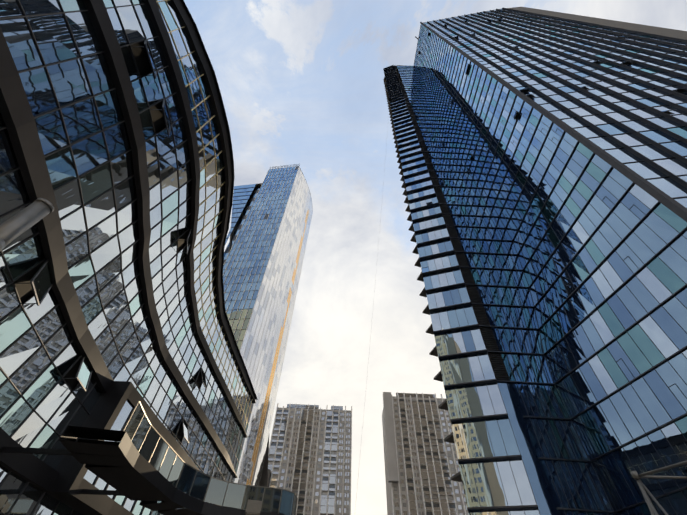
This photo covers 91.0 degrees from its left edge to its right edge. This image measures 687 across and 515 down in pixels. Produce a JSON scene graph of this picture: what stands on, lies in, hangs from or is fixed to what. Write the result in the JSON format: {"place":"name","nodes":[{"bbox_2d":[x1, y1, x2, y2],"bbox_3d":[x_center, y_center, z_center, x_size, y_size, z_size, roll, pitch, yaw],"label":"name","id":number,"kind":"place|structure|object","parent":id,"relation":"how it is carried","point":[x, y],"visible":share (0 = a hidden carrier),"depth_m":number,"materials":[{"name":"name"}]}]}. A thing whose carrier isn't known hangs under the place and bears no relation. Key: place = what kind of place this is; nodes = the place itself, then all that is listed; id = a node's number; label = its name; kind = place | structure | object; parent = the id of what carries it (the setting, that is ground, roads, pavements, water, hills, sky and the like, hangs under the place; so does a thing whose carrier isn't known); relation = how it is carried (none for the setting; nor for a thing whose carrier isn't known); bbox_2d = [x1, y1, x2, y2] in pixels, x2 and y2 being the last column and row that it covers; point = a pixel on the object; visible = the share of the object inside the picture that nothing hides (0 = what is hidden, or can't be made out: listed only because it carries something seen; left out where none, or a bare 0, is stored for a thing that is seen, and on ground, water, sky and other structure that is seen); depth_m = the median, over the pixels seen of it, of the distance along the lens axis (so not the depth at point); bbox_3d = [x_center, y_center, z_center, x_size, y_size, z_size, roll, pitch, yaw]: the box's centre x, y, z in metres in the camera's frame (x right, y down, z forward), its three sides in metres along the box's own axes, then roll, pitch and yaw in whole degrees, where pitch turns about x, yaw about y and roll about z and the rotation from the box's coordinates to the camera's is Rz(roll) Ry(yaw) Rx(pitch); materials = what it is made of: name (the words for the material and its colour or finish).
{"place":"outdoors","nodes":[
{"label":"outdoors","id":0,"kind":"place"},
{"bbox_2d":[267,469,270,486],"bbox_3d":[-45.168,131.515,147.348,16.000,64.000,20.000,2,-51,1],"label":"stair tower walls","id":1,"kind":"structure","parent":0,"point":[269,475],"depth_m":164.33,"materials":[{"name":"grey concrete"}]},
{"bbox_2d":[184,0,686,514],"label":"sky","id":2,"kind":"structure","parent":0,"point":[301,82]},
{"label":"plaza paving","id":3,"kind":"structure","parent":0,"visible":0},
{"bbox_2d":[0,198,53,250],"bbox_3d":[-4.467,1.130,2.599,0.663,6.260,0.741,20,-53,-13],"label":"pipe","id":4,"kind":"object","parent":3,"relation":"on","point":[15,226],"depth_m":4.67,"materials":[{"name":"metal"}]},
{"bbox_2d":[0,0,253,514],"bbox_3d":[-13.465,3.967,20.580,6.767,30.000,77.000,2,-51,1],"label":"glass facade","id":5,"kind":"structure","parent":3,"relation":"on","point":[53,38],"depth_m":18.00,"materials":[{"name":"blue glass"}]},
{"bbox_2d":[14,39,206,442],"bbox_3d":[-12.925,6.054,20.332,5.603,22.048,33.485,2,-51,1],"label":"open windows","id":6,"kind":"structure","parent":5,"relation":"in","point":[25,286],"depth_m":18.19,"materials":[{"name":"black glass"}]},
{"bbox_2d":[0,0,252,514],"bbox_3d":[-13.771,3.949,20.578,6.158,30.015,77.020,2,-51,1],"label":"window frames","id":7,"kind":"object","parent":5,"relation":"attached to","point":[59,108],"visible":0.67,"depth_m":19.68,"materials":[{"name":"black metal"}]},
{"bbox_2d":[0,381,284,514],"bbox_3d":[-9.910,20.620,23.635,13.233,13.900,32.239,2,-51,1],"label":"mall bay bands","id":8,"kind":"object","parent":3,"relation":"on","point":[122,466],"visible":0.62,"depth_m":18.57,"materials":[{"name":"black metal"}]},
{"bbox_2d":[84,400,296,514],"bbox_3d":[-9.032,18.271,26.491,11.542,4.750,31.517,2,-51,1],"label":"glass railing","id":9,"kind":"object","parent":8,"relation":"attached to","point":[216,491],"visible":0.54,"depth_m":21.04,"materials":[{"name":"glass"}]},
{"bbox_2d":[93,401,297,514],"bbox_3d":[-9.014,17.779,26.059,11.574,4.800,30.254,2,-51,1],"label":"mall bay mullions","id":10,"kind":"object","parent":9,"relation":"attached to","point":[123,429],"visible":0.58,"depth_m":20.81,"materials":[{"name":"black metal"}]},
{"bbox_2d":[245,499,261,514],"bbox_3d":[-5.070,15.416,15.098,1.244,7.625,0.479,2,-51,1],"label":"glass panel","id":11,"kind":"object","parent":3,"relation":"on","point":[253,507],"visible":1,"depth_m":17.69,"materials":[{"name":"glass"}]},
{"bbox_2d":[631,461,686,514],"bbox_3d":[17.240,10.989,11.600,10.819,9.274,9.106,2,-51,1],"label":"support beam","id":12,"kind":"structure","parent":3,"relation":"on","point":[637,477],"depth_m":14.86,"materials":[{"name":"metal"}]},
{"label":"ground","id":13,"kind":"structure","parent":0,"visible":0},
{"bbox_2d":[0,0,257,490],"bbox_3d":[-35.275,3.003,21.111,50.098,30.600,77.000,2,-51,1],"label":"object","id":14,"kind":"object","parent":13,"relation":"on","point":[18,117],"visible":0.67,"depth_m":18.82,"materials":[{"name":"black metal"}]},
{"bbox_2d":[223,166,312,485],"bbox_3d":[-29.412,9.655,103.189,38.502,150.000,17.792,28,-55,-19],"label":"skyscraper","id":15,"kind":"structure","parent":13,"relation":"on","point":[299,218],"depth_m":103.65,"materials":[{"name":"blue glass"}]},
{"bbox_2d":[223,164,312,484],"bbox_3d":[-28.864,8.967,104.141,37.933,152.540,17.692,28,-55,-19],"label":"window frames","id":16,"kind":"structure","parent":13,"relation":"on","point":[286,166],"depth_m":107.17,"materials":[{"name":"white"}]},
{"bbox_2d":[229,173,312,486],"bbox_3d":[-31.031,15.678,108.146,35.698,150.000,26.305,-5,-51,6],"label":"tower walls","id":17,"kind":"structure","parent":13,"relation":"on","point":[264,478],"depth_m":85.42,"materials":[{"name":"concrete"}]},
{"bbox_2d":[268,407,350,514],"bbox_3d":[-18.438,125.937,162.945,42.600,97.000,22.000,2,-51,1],"label":"residential walls","id":18,"kind":"structure","parent":13,"relation":"on","point":[340,470],"depth_m":173.48,"materials":[{"name":"grey concrete"}]},
{"bbox_2d":[268,404,349,514],"bbox_3d":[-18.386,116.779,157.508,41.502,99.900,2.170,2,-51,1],"label":"residential windows","id":19,"kind":"structure","parent":18,"relation":"in","point":[305,466],"depth_m":173.87,"materials":[{"name":"grey glass"}]},
{"bbox_2d":[268,403,351,514],"bbox_3d":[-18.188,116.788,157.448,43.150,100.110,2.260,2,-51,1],"label":"residential ribs","id":20,"kind":"object","parent":18,"relation":"attached to","point":[303,449],"visible":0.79,"depth_m":174.10,"materials":[{"name":"concrete"}]},
{"bbox_2d":[382,392,467,514],"bbox_3d":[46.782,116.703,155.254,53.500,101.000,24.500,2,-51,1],"label":"residential walls","id":21,"kind":"structure","parent":13,"relation":"on","point":[391,469],"depth_m":165.03,"materials":[{"name":"grey concrete"}]},
{"bbox_2d":[391,392,465,514],"bbox_3d":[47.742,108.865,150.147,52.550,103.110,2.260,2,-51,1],"label":"residential ribs","id":22,"kind":"object","parent":21,"relation":"attached to","point":[432,458],"visible":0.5,"depth_m":163.03,"materials":[{"name":"concrete"}]},
{"bbox_2d":[394,393,467,514],"bbox_3d":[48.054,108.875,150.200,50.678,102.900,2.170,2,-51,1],"label":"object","id":23,"kind":"structure","parent":21,"relation":"in","point":[444,506],"depth_m":162.46,"materials":[{"name":"grey glass"}]},
{"bbox_2d":[383,8,686,514],"bbox_3d":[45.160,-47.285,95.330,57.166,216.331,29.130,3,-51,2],"label":"window frames","id":24,"kind":"structure","parent":13,"relation":"on","point":[668,202],"depth_m":54.58,"materials":[{"name":"black metal"}]},
{"bbox_2d":[383,7,686,481],"bbox_3d":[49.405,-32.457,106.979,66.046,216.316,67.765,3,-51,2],"label":"tower walls","id":25,"kind":"structure","parent":13,"relation":"on","point":[674,33],"depth_m":89.17,"materials":[{"name":"metal"}]},
{"bbox_2d":[355,114,388,506],"bbox_3d":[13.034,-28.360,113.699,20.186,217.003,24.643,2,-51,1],"label":"cable","id":26,"kind":"object","parent":25,"relation":"attached to","point":[370,337],"visible":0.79,"depth_m":66.17,"materials":[{"name":"grey metal"}]},
{"bbox_2d":[383,9,686,514],"bbox_3d":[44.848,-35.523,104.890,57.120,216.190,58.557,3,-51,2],"label":"glass facade","id":27,"kind":"structure","parent":25,"relation":"attached to","point":[546,498],"depth_m":40.69,"materials":[{"name":"blue glass"}]},
{"bbox_2d":[394,10,686,380],"bbox_3d":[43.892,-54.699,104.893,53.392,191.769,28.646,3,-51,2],"label":"open windows","id":28,"kind":"structure","parent":25,"relation":"attached to","point":[498,367],"depth_m":54.66,"materials":[{"name":"black"}]}
]}

